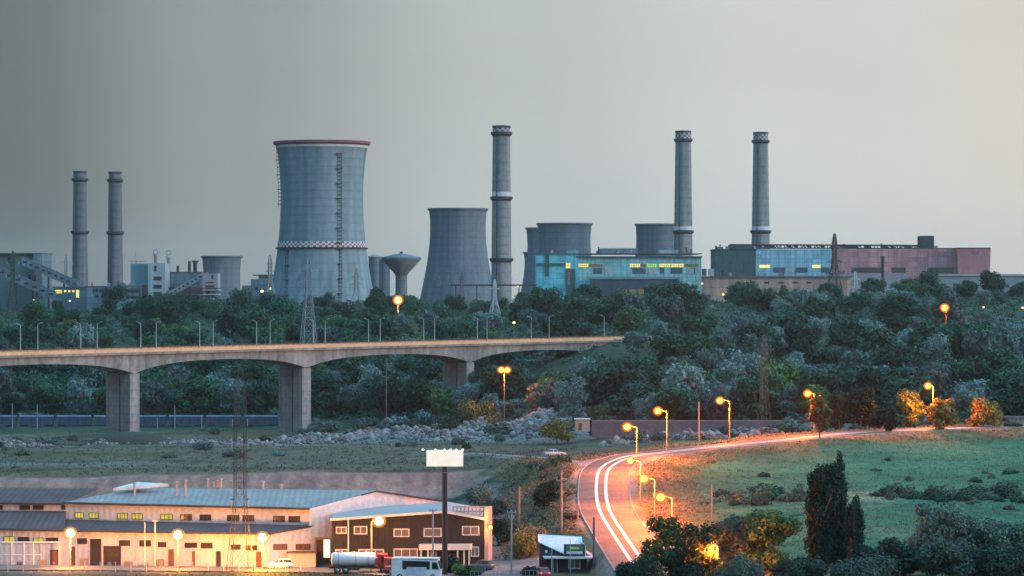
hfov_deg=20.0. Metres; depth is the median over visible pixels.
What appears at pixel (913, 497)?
shrub
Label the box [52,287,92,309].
screening house
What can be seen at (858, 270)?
window
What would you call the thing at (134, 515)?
window
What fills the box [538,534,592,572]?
kiosk
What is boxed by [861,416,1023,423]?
trackside wall
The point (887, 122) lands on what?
sky
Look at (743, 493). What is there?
shrub
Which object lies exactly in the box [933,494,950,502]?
shrub
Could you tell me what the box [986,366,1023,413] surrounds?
deciduous tree
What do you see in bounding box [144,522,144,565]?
utility pole
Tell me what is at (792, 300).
willow tree
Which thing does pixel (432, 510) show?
utility pole
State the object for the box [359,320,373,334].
deciduous tree
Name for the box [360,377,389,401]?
deciduous tree
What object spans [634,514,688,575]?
broadleaf tree
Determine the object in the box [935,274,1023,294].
warehouse shed
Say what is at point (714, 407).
willow tree
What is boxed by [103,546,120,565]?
door
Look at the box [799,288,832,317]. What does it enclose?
willow tree
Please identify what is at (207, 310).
deciduous tree
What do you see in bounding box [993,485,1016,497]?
shrub
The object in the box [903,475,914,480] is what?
shrub
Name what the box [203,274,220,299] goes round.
transfer house
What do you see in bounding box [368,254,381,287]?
silo
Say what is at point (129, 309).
deciduous tree
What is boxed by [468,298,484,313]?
leafy tree
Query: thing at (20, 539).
window
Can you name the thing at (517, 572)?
yard fence
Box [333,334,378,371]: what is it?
deciduous tree
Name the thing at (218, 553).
door
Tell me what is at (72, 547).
door
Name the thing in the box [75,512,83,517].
window
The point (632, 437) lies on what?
shrub
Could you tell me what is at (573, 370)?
willow tree
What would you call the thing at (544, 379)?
leafy tree
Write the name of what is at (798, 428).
shrub
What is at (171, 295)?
deciduous tree
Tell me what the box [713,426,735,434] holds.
shrub
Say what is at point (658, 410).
lit street lamp
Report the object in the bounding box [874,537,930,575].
broadleaf tree
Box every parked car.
[268,558,292,568]
[470,560,494,570]
[535,567,550,575]
[543,449,565,455]
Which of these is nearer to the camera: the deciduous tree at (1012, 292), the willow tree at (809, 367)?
the willow tree at (809, 367)
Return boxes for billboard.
[422,449,463,574]
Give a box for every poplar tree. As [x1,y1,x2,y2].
[800,463,840,566]
[822,450,849,565]
[839,495,867,561]
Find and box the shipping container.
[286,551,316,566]
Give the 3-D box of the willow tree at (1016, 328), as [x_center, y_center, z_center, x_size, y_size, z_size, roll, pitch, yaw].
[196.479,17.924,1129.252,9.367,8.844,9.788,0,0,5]
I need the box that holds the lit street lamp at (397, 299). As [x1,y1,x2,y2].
[394,297,401,302]
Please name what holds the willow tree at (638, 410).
on the ground at (422, 481)
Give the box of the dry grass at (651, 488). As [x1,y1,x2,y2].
[498,419,1023,575]
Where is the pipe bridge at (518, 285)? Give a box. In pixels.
[448,284,535,309]
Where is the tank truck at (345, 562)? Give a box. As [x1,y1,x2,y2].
[329,551,387,573]
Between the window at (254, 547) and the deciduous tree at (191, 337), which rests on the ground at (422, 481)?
the deciduous tree at (191, 337)
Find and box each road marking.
[595,426,995,561]
[604,426,1014,556]
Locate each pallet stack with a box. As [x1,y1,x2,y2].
[38,560,46,564]
[80,558,87,565]
[123,561,132,565]
[156,559,163,565]
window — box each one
[4,536,14,541]
[18,537,29,541]
[20,505,29,509]
[33,505,43,509]
[33,538,43,541]
[46,538,57,541]
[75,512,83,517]
[77,538,86,543]
[89,513,98,518]
[117,513,127,518]
[119,540,129,545]
[126,289,139,291]
[126,296,138,298]
[132,513,142,518]
[139,540,150,546]
[142,285,146,295]
[154,276,161,279]
[154,285,161,288]
[158,542,165,546]
[160,514,172,519]
[180,514,191,519]
[185,543,196,547]
[199,514,210,520]
[201,543,212,547]
[227,515,238,520]
[231,545,240,549]
[242,515,253,520]
[246,545,256,549]
[273,516,284,521]
[273,544,286,549]
[288,516,299,521]
[296,544,309,549]
[335,549,347,551]
[336,527,346,533]
[354,526,366,533]
[358,549,383,557]
[393,529,409,536]
[393,548,417,556]
[424,528,441,536]
[462,526,478,534]
[471,547,478,556]
[568,559,579,568]
[589,264,602,266]
[630,264,639,266]
[647,264,656,266]
[659,264,669,266]
[671,264,683,266]
[685,264,697,266]
[759,265,769,267]
[773,268,784,272]
[786,268,793,272]
[796,268,807,272]
[821,268,828,272]
[851,268,880,272]
[892,268,905,272]
[928,268,953,272]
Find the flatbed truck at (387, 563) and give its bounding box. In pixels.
[384,557,391,572]
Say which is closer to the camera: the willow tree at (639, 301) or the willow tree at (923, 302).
the willow tree at (639, 301)
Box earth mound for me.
[88,432,172,443]
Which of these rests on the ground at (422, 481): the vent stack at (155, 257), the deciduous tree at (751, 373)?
the deciduous tree at (751, 373)
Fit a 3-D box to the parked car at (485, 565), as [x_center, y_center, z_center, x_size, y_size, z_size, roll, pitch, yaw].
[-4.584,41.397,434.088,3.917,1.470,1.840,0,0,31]
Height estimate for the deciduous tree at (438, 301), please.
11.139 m
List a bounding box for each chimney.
[71,171,88,286]
[106,172,123,285]
[490,125,512,306]
[672,130,693,255]
[750,132,770,246]
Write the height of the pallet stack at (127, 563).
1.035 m
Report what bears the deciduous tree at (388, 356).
on the ground at (422, 481)
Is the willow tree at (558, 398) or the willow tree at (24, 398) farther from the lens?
the willow tree at (24, 398)
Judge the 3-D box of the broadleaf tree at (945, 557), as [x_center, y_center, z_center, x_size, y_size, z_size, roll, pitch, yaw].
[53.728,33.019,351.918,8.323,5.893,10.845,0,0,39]
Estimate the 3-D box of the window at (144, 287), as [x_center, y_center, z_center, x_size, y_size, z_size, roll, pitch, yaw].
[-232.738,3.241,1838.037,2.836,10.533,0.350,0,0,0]
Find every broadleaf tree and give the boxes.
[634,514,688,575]
[669,521,725,575]
[712,514,769,572]
[737,508,802,570]
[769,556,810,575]
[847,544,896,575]
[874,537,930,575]
[904,500,969,570]
[913,537,983,575]
[954,513,999,549]
[970,542,1023,575]
[981,520,1023,552]
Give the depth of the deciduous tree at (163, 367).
1134.51 m
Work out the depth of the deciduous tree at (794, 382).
823.21 m
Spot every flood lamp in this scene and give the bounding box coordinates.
[65,529,75,566]
[172,531,183,568]
[257,533,267,569]
[371,517,384,570]
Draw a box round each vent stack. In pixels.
[153,249,157,262]
[166,250,170,263]
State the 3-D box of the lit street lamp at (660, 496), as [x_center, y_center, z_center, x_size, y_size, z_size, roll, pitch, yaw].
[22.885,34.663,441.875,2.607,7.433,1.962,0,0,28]
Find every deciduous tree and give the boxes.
[0,326,17,350]
[0,392,25,414]
[5,364,50,375]
[6,366,35,393]
[11,372,40,406]
[12,315,59,343]
[15,323,68,350]
[17,298,52,325]
[25,369,67,385]
[26,381,68,413]
[33,340,57,348]
[38,364,57,382]
[51,300,64,309]
[53,306,82,328]
[54,364,79,379]
[57,365,105,385]
[62,334,99,349]
[74,342,99,348]
[87,313,106,327]
[90,386,105,414]
[91,307,105,315]
[100,299,121,316]
[101,283,128,302]
[113,307,120,319]
[119,313,146,333]
[120,301,144,324]
[131,319,160,339]
[135,291,180,326]
[138,329,186,363]
[139,367,175,412]
[151,362,180,372]
[159,291,190,324]
[159,292,188,318]
[165,326,207,346]
[166,375,220,414]
[167,364,193,381]
[180,359,223,379]
[188,295,208,314]
[195,299,220,320]
[202,297,222,311]
[212,304,252,340]
[218,360,267,381]
[220,341,240,367]
[221,345,253,366]
[222,288,254,310]
[227,360,272,383]
[234,303,279,342]
[239,302,257,308]
[241,378,277,414]
[242,378,270,411]
[248,325,287,368]
[253,291,282,315]
[254,382,278,413]
[261,321,286,333]
[266,295,303,329]
[267,369,278,395]
[270,313,297,339]
[283,324,303,341]
[297,303,312,314]
[300,295,329,308]
[300,313,322,333]
[310,305,322,314]
[311,370,342,414]
[314,390,357,414]
[317,306,340,320]
[322,374,352,386]
[323,337,344,366]
[327,299,355,319]
[332,317,363,331]
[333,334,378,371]
[337,355,387,381]
[340,328,360,336]
[346,361,392,386]
[347,359,377,378]
[351,310,375,322]
[354,333,394,368]
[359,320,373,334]
[359,379,403,416]
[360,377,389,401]
[363,315,400,339]
[364,293,386,315]
[369,286,390,309]
[369,312,393,324]
[379,376,433,416]
[387,370,404,378]
[388,295,409,314]
[392,354,420,377]
[398,294,421,310]
[400,374,436,410]
[404,298,424,316]
[405,354,436,366]
[408,358,442,384]
[409,334,436,339]
[413,303,452,325]
[425,318,463,340]
[432,299,444,307]
[440,331,479,366]
[441,294,468,311]
[455,318,478,337]
[468,370,493,385]
[471,330,493,339]
[477,360,526,409]
[479,352,525,368]
[480,300,496,313]
[495,296,508,311]
[508,300,532,322]
[513,368,533,390]
[514,292,530,301]
[519,333,545,355]
[522,286,564,319]
[527,382,553,407]
[530,286,563,315]
[532,372,564,383]
[539,317,579,351]
[550,298,588,313]
[552,308,584,329]
[552,372,579,397]
[564,292,584,303]
[565,295,608,325]
[568,361,616,410]
[569,322,596,336]
[572,283,602,305]
[592,302,626,325]
[596,364,656,417]
[604,379,659,419]
[605,289,639,307]
[610,355,663,373]
[639,367,680,388]
[641,282,668,303]
[644,384,709,419]
[645,295,657,306]
[646,329,708,365]
[656,278,706,328]
[676,283,699,292]
[679,314,713,339]
[683,330,716,354]
[692,310,718,328]
[700,371,737,402]
[721,343,749,359]
[723,289,731,301]
[726,285,735,301]
[731,283,759,308]
[732,280,756,304]
[734,373,790,419]
[735,320,783,360]
[738,387,784,419]
[740,370,759,377]
[745,287,782,313]
[747,366,759,375]
[759,373,802,399]
[765,310,815,338]
[770,358,786,364]
[781,321,822,363]
[784,303,805,317]
[796,374,832,403]
[797,364,843,378]
[800,295,838,325]
[801,369,849,400]
[802,348,841,366]
[804,368,825,382]
[812,284,842,305]
[815,281,842,298]
[822,366,857,388]
[825,316,864,350]
[836,289,873,316]
[837,323,896,353]
[838,351,870,366]
[840,363,898,407]
[854,360,913,408]
[859,277,886,293]
[868,341,918,366]
[873,341,924,370]
[875,292,917,321]
[877,374,945,415]
[881,314,913,334]
[891,347,956,394]
[892,282,914,292]
[905,319,954,353]
[906,303,930,321]
[909,353,962,396]
[913,283,957,301]
[914,268,941,288]
[940,319,993,361]
[947,388,971,414]
[954,281,979,298]
[954,354,1004,401]
[962,280,977,293]
[978,269,1006,293]
[982,346,1023,375]
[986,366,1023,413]
[989,280,1008,292]
[991,387,1023,415]
[1006,284,1023,298]
[1015,281,1023,291]
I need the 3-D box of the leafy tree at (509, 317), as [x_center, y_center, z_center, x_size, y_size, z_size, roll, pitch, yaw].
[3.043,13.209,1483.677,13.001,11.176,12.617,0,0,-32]
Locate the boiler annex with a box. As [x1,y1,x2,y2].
[169,261,208,306]
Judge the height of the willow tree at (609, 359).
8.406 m
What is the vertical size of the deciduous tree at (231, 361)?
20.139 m
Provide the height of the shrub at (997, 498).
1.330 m
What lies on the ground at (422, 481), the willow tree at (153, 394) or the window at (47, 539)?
the willow tree at (153, 394)
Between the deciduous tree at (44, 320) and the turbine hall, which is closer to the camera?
the deciduous tree at (44, 320)
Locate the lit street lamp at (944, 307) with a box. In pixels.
[941,305,948,310]
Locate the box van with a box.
[391,557,441,575]
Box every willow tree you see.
[0,337,15,350]
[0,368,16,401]
[2,391,28,409]
[61,380,83,410]
[64,378,95,414]
[67,323,96,347]
[68,374,89,386]
[79,322,96,334]
[84,367,107,388]
[88,388,99,407]
[115,299,134,320]
[140,377,171,414]
[157,364,190,382]
[166,393,189,414]
[204,373,223,398]
[208,370,226,380]
[209,394,221,413]
[210,318,230,332]
[215,377,247,414]
[217,365,234,374]
[218,338,236,363]
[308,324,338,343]
[321,368,339,380]
[324,291,336,305]
[336,383,366,416]
[353,299,362,313]
[354,361,391,409]
[355,304,365,314]
[373,362,394,372]
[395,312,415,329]
[396,332,412,354]
[400,335,418,355]
[418,309,438,326]
[424,316,438,328]
[429,379,442,387]
[451,389,461,408]
[453,389,479,413]
[458,380,481,402]
[471,311,497,331]
[478,393,500,413]
[481,312,504,331]
[494,398,527,417]
[516,308,548,329]
[519,374,538,393]
[526,374,537,386]
[526,378,560,411]
[553,386,576,410]
[565,364,589,376]
[603,357,620,367]
[620,331,653,356]
[623,292,648,313]
[630,390,659,419]
[650,293,688,330]
[650,320,668,335]
[660,362,709,406]
[662,355,694,368]
[692,347,724,375]
[700,375,754,419]
[701,388,731,419]
[704,293,710,301]
[712,329,733,348]
[712,357,745,378]
[724,353,753,363]
[726,346,762,373]
[728,310,758,344]
[741,332,774,363]
[756,310,782,324]
[764,400,793,419]
[769,298,791,312]
[770,325,789,356]
[775,384,801,411]
[776,305,799,316]
[781,356,810,372]
[784,288,807,307]
[787,350,804,363]
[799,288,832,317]
[800,365,831,385]
[808,315,831,343]
[820,289,836,303]
[838,348,875,372]
[852,365,889,386]
[858,316,888,349]
[864,291,883,307]
[868,296,883,309]
[880,286,909,311]
[892,327,921,348]
[900,360,953,399]
[906,316,926,330]
[912,295,936,316]
[914,330,956,360]
[930,286,967,326]
[948,386,987,414]
[951,378,993,400]
[961,327,1003,362]
[972,311,992,323]
[974,318,998,326]
[975,290,991,303]
[986,323,1022,359]
[991,292,1008,303]
[1011,323,1023,333]
[1016,332,1023,350]
[1018,326,1023,341]
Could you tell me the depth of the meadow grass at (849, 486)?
526.35 m
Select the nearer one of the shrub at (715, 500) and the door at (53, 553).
the door at (53, 553)
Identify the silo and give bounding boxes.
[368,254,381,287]
[379,256,389,296]
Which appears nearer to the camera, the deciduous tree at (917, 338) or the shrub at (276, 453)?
the shrub at (276, 453)
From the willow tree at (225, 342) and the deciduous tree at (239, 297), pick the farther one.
the deciduous tree at (239, 297)
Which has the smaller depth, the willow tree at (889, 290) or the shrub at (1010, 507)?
the shrub at (1010, 507)
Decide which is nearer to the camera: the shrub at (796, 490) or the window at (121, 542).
the window at (121, 542)
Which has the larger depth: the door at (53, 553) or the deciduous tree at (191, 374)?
the deciduous tree at (191, 374)
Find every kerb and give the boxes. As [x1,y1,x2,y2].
[577,425,1002,573]
[628,427,1023,538]
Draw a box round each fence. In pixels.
[0,562,300,571]
[470,570,541,575]
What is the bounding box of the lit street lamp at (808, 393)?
[804,391,814,435]
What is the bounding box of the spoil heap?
[0,409,725,447]
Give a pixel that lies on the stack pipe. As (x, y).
(882, 267)
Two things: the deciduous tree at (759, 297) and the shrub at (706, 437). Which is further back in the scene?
the deciduous tree at (759, 297)
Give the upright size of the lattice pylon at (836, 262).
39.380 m
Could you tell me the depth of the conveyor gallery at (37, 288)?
1870.00 m
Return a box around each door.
[50,550,57,564]
[71,546,74,564]
[90,539,100,565]
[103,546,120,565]
[167,548,174,565]
[191,550,195,565]
[216,551,220,565]
[255,551,261,566]
[314,538,330,564]
[553,559,556,572]
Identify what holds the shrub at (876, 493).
on the ground at (422, 481)
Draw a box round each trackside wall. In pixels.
[592,420,800,437]
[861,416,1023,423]
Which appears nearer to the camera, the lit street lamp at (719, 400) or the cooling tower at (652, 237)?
the lit street lamp at (719, 400)
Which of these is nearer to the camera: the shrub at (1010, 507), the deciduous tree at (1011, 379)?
the shrub at (1010, 507)
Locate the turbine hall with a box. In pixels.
[535,248,701,305]
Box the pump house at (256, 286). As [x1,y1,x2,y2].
[242,275,272,302]
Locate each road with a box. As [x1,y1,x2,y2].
[0,565,390,574]
[466,453,578,461]
[579,425,1023,574]
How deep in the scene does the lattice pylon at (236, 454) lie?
433.94 m
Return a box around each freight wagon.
[0,415,16,426]
[19,415,53,426]
[56,415,91,426]
[94,415,105,425]
[140,415,165,426]
[169,415,203,426]
[206,415,240,426]
[244,415,278,426]
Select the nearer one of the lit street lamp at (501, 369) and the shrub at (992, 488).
the shrub at (992, 488)
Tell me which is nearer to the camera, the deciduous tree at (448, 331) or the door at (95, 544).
the door at (95, 544)
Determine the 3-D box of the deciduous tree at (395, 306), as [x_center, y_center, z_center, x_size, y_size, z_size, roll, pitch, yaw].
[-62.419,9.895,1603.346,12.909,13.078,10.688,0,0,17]
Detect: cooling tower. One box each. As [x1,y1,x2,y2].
[201,256,242,305]
[267,140,373,309]
[420,208,490,307]
[521,252,526,291]
[522,227,537,294]
[534,223,592,286]
[634,223,673,255]
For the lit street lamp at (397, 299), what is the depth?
1498.65 m
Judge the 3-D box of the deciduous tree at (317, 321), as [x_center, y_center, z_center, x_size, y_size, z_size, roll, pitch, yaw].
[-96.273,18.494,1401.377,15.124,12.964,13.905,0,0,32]
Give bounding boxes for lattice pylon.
[6,251,19,318]
[59,255,72,286]
[226,365,253,571]
[264,255,275,305]
[299,256,317,342]
[350,268,362,301]
[438,268,449,307]
[456,272,467,309]
[489,279,502,321]
[752,335,777,450]
[825,233,843,296]
[848,272,859,295]
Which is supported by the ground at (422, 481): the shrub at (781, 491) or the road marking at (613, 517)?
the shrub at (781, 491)
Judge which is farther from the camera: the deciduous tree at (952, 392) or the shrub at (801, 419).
the deciduous tree at (952, 392)
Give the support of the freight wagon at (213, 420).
on the ground at (422, 481)
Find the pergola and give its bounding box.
[0,542,59,564]
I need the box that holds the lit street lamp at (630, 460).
[626,458,640,506]
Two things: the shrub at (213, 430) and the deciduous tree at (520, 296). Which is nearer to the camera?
the shrub at (213, 430)
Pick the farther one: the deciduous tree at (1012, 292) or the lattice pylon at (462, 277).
the lattice pylon at (462, 277)
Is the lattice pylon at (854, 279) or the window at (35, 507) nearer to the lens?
the window at (35, 507)
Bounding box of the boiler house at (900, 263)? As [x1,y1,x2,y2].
[710,236,955,295]
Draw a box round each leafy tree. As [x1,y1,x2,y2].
[57,318,77,337]
[94,335,114,348]
[147,318,166,332]
[156,292,172,296]
[161,323,188,335]
[167,377,186,389]
[274,326,285,343]
[298,362,324,378]
[321,315,342,327]
[388,327,417,341]
[421,383,454,411]
[428,392,455,415]
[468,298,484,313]
[480,327,500,338]
[505,306,519,322]
[525,376,554,407]
[546,370,560,376]
[612,305,644,331]
[657,360,709,400]
[689,290,705,312]
[759,355,802,392]
[778,284,788,296]
[792,384,835,416]
[899,278,918,291]
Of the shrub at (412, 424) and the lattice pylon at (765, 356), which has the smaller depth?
the lattice pylon at (765, 356)
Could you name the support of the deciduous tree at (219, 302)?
on the ground at (422, 481)
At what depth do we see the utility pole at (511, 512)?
425.96 m
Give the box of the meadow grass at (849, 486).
[642,427,1023,571]
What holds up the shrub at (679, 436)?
on the ground at (422, 481)
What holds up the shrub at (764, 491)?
on the ground at (422, 481)
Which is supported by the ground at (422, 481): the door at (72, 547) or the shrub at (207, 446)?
the shrub at (207, 446)
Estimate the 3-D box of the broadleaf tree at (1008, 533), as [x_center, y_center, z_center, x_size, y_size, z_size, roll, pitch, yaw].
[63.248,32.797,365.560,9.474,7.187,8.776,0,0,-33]
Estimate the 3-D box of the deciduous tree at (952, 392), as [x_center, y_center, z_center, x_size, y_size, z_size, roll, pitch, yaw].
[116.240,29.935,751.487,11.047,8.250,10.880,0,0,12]
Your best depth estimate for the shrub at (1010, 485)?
502.60 m
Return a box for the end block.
[954,248,990,273]
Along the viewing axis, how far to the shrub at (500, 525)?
469.30 m
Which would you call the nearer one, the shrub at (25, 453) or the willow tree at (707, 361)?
the shrub at (25, 453)
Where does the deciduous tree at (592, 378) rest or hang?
on the ground at (422, 481)
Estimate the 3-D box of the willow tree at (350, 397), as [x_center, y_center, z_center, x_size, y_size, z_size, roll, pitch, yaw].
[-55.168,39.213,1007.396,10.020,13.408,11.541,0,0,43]
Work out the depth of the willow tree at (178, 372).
1097.47 m
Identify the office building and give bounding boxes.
[330,502,491,568]
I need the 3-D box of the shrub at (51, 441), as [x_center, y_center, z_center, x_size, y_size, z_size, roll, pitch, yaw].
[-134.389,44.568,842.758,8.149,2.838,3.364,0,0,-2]
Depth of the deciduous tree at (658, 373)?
827.14 m
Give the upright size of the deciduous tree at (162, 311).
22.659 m
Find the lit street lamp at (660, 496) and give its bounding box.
[655,493,672,516]
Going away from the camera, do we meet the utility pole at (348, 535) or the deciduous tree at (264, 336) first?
the utility pole at (348, 535)
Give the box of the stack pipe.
[881,256,884,294]
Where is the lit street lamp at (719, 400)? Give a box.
[716,398,729,439]
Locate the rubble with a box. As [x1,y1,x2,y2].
[1,404,783,447]
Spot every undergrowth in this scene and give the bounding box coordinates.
[0,291,1023,421]
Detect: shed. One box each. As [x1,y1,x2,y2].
[574,418,590,430]
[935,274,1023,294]
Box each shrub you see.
[1,446,9,450]
[14,449,32,455]
[36,437,61,443]
[55,440,67,444]
[66,434,78,440]
[160,453,177,457]
[191,441,214,449]
[208,426,221,433]
[221,449,246,457]
[259,435,270,441]
[271,451,285,455]
[298,428,310,433]
[307,420,343,431]
[339,427,361,433]
[350,422,366,428]
[353,416,379,426]
[375,422,392,429]
[382,415,409,424]
[398,440,420,445]
[403,419,420,425]
[409,421,419,427]
[413,409,431,424]
[423,415,441,424]
[448,554,459,572]
[450,436,464,444]
[451,563,467,575]
[461,442,472,448]
[462,480,493,505]
[463,565,484,575]
[475,423,512,435]
[485,495,509,514]
[492,515,516,545]
[494,433,505,441]
[512,525,537,558]
[520,498,530,505]
[520,566,536,575]
[524,523,550,548]
[527,461,537,467]
[530,478,564,507]
[538,465,545,470]
[538,472,548,477]
[539,509,550,516]
[550,456,571,463]
[551,458,562,465]
[556,470,570,478]
[556,489,577,495]
[557,508,578,514]
[563,511,581,519]
[614,560,636,575]
[620,430,638,440]
[625,430,646,440]
[628,548,665,575]
[635,434,647,443]
[649,432,670,440]
[673,432,690,439]
[680,556,708,575]
[684,433,716,439]
[698,497,723,502]
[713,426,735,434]
[713,489,730,496]
[713,548,766,575]
[717,494,732,499]
[727,427,755,436]
[727,500,738,505]
[733,488,752,500]
[737,499,749,504]
[743,483,784,495]
[749,494,772,505]
[752,486,772,498]
[757,472,770,476]
[759,427,781,433]
[766,491,780,500]
[770,422,796,432]
[775,492,794,501]
[775,556,829,575]
[778,416,797,426]
[787,493,805,501]
[792,487,804,496]
[794,423,806,431]
[797,413,809,425]
[802,422,817,431]
[826,550,900,575]
[848,424,858,429]
[863,425,883,429]
[868,490,893,496]
[880,485,899,493]
[884,491,896,499]
[887,482,904,494]
[897,414,904,420]
[898,485,921,494]
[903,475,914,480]
[904,491,922,498]
[905,492,918,498]
[918,494,936,499]
[919,415,963,424]
[924,484,940,495]
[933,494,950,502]
[934,492,953,501]
[935,484,956,491]
[940,487,955,497]
[952,418,972,424]
[954,488,973,500]
[956,411,972,421]
[957,485,990,491]
[968,477,982,482]
[968,489,986,496]
[971,498,980,502]
[974,491,999,498]
[977,493,990,499]
[987,473,996,477]
[989,482,1010,490]
[991,496,1005,501]
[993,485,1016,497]
[1002,468,1018,474]
[1003,421,1022,426]
[1003,489,1016,498]
[1003,504,1016,509]
[1004,481,1018,488]
[1014,490,1022,496]
[1014,495,1023,502]
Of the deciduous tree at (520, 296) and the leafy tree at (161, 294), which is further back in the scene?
the leafy tree at (161, 294)
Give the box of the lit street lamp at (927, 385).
[925,383,933,427]
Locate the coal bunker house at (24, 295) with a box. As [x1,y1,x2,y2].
[0,253,51,309]
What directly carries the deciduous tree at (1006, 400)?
on the ground at (422, 481)
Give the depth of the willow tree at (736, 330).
1058.89 m
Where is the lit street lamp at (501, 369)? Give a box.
[498,367,510,420]
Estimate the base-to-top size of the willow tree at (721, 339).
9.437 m
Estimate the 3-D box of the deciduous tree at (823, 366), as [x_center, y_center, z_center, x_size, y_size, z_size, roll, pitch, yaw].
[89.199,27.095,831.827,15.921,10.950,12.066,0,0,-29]
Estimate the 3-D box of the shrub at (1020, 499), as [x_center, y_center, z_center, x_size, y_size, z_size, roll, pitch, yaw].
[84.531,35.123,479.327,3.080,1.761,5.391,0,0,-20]
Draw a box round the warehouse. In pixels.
[0,478,441,566]
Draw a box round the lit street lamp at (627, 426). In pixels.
[623,424,636,471]
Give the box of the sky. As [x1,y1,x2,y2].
[0,0,1023,302]
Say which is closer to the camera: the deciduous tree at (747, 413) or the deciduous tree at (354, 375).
the deciduous tree at (747, 413)
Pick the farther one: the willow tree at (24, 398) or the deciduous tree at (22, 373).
the deciduous tree at (22, 373)
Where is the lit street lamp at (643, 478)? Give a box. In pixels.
[639,475,654,516]
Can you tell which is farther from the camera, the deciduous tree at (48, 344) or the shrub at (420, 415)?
the deciduous tree at (48, 344)
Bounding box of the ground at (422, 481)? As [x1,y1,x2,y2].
[0,295,1023,575]
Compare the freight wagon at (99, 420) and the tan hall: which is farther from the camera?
the tan hall
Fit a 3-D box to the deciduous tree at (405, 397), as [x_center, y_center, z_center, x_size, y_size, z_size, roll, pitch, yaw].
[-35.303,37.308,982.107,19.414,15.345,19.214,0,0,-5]
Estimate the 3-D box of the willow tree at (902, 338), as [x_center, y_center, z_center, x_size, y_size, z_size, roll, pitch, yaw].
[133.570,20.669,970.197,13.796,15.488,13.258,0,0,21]
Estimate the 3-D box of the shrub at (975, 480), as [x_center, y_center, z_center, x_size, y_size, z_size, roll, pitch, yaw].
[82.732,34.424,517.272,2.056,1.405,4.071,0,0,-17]
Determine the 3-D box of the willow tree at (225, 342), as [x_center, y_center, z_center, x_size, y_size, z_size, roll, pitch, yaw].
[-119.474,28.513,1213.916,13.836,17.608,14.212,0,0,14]
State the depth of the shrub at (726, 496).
484.80 m
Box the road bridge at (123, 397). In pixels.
[0,335,653,433]
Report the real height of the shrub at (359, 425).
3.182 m
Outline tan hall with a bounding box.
[701,269,851,301]
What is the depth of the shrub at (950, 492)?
483.48 m
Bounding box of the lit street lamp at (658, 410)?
[654,408,666,457]
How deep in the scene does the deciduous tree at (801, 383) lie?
769.54 m
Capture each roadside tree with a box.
[433,410,475,429]
[454,398,501,423]
[537,416,575,443]
[555,374,588,428]
[586,402,611,438]
[807,395,832,437]
[825,390,853,429]
[842,385,877,429]
[869,404,901,430]
[896,388,928,426]
[926,397,959,429]
[966,397,1003,426]
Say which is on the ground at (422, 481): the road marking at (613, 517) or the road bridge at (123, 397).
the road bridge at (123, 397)
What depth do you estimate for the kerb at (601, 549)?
517.59 m
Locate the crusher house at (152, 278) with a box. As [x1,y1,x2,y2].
[124,254,170,301]
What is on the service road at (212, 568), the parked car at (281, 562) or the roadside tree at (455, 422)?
the parked car at (281, 562)
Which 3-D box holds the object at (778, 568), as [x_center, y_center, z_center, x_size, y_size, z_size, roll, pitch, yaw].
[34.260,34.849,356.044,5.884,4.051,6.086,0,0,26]
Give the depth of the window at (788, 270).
2050.20 m
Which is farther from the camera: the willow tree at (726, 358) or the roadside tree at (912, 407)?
the willow tree at (726, 358)
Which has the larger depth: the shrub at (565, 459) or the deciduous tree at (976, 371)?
the deciduous tree at (976, 371)
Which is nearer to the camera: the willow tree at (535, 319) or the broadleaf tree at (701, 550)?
the broadleaf tree at (701, 550)
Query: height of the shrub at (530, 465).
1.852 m
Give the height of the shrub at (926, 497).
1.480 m
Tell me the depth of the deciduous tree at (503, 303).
1666.30 m
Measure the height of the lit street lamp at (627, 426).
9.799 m
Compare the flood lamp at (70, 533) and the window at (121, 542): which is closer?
the flood lamp at (70, 533)
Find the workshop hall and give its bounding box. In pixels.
[85,286,123,307]
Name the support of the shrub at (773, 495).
on the ground at (422, 481)
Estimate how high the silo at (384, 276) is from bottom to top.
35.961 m
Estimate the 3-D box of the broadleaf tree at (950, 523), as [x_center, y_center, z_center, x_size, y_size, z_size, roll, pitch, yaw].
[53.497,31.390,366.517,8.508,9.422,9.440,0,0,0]
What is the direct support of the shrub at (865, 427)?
on the ground at (422, 481)
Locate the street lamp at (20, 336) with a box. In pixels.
[15,323,20,351]
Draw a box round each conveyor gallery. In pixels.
[0,267,55,308]
[22,256,77,308]
[167,272,202,297]
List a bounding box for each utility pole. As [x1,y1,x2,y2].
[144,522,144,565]
[152,519,157,565]
[348,520,348,551]
[386,358,386,427]
[429,509,436,556]
[507,510,515,573]
[518,486,521,524]
[556,470,565,535]
[570,539,570,574]
[593,517,594,567]
[698,402,699,440]
[711,484,712,523]
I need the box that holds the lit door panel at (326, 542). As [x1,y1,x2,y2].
[324,540,329,556]
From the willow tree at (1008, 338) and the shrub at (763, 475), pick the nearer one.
the shrub at (763, 475)
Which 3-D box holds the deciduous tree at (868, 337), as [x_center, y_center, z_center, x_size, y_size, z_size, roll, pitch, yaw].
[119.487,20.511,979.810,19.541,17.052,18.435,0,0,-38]
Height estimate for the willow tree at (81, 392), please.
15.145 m
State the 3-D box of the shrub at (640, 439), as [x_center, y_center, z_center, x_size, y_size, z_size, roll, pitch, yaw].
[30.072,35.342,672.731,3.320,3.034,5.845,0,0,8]
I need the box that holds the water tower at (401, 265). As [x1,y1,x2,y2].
[381,252,420,295]
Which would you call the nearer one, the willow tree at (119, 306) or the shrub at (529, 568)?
the shrub at (529, 568)

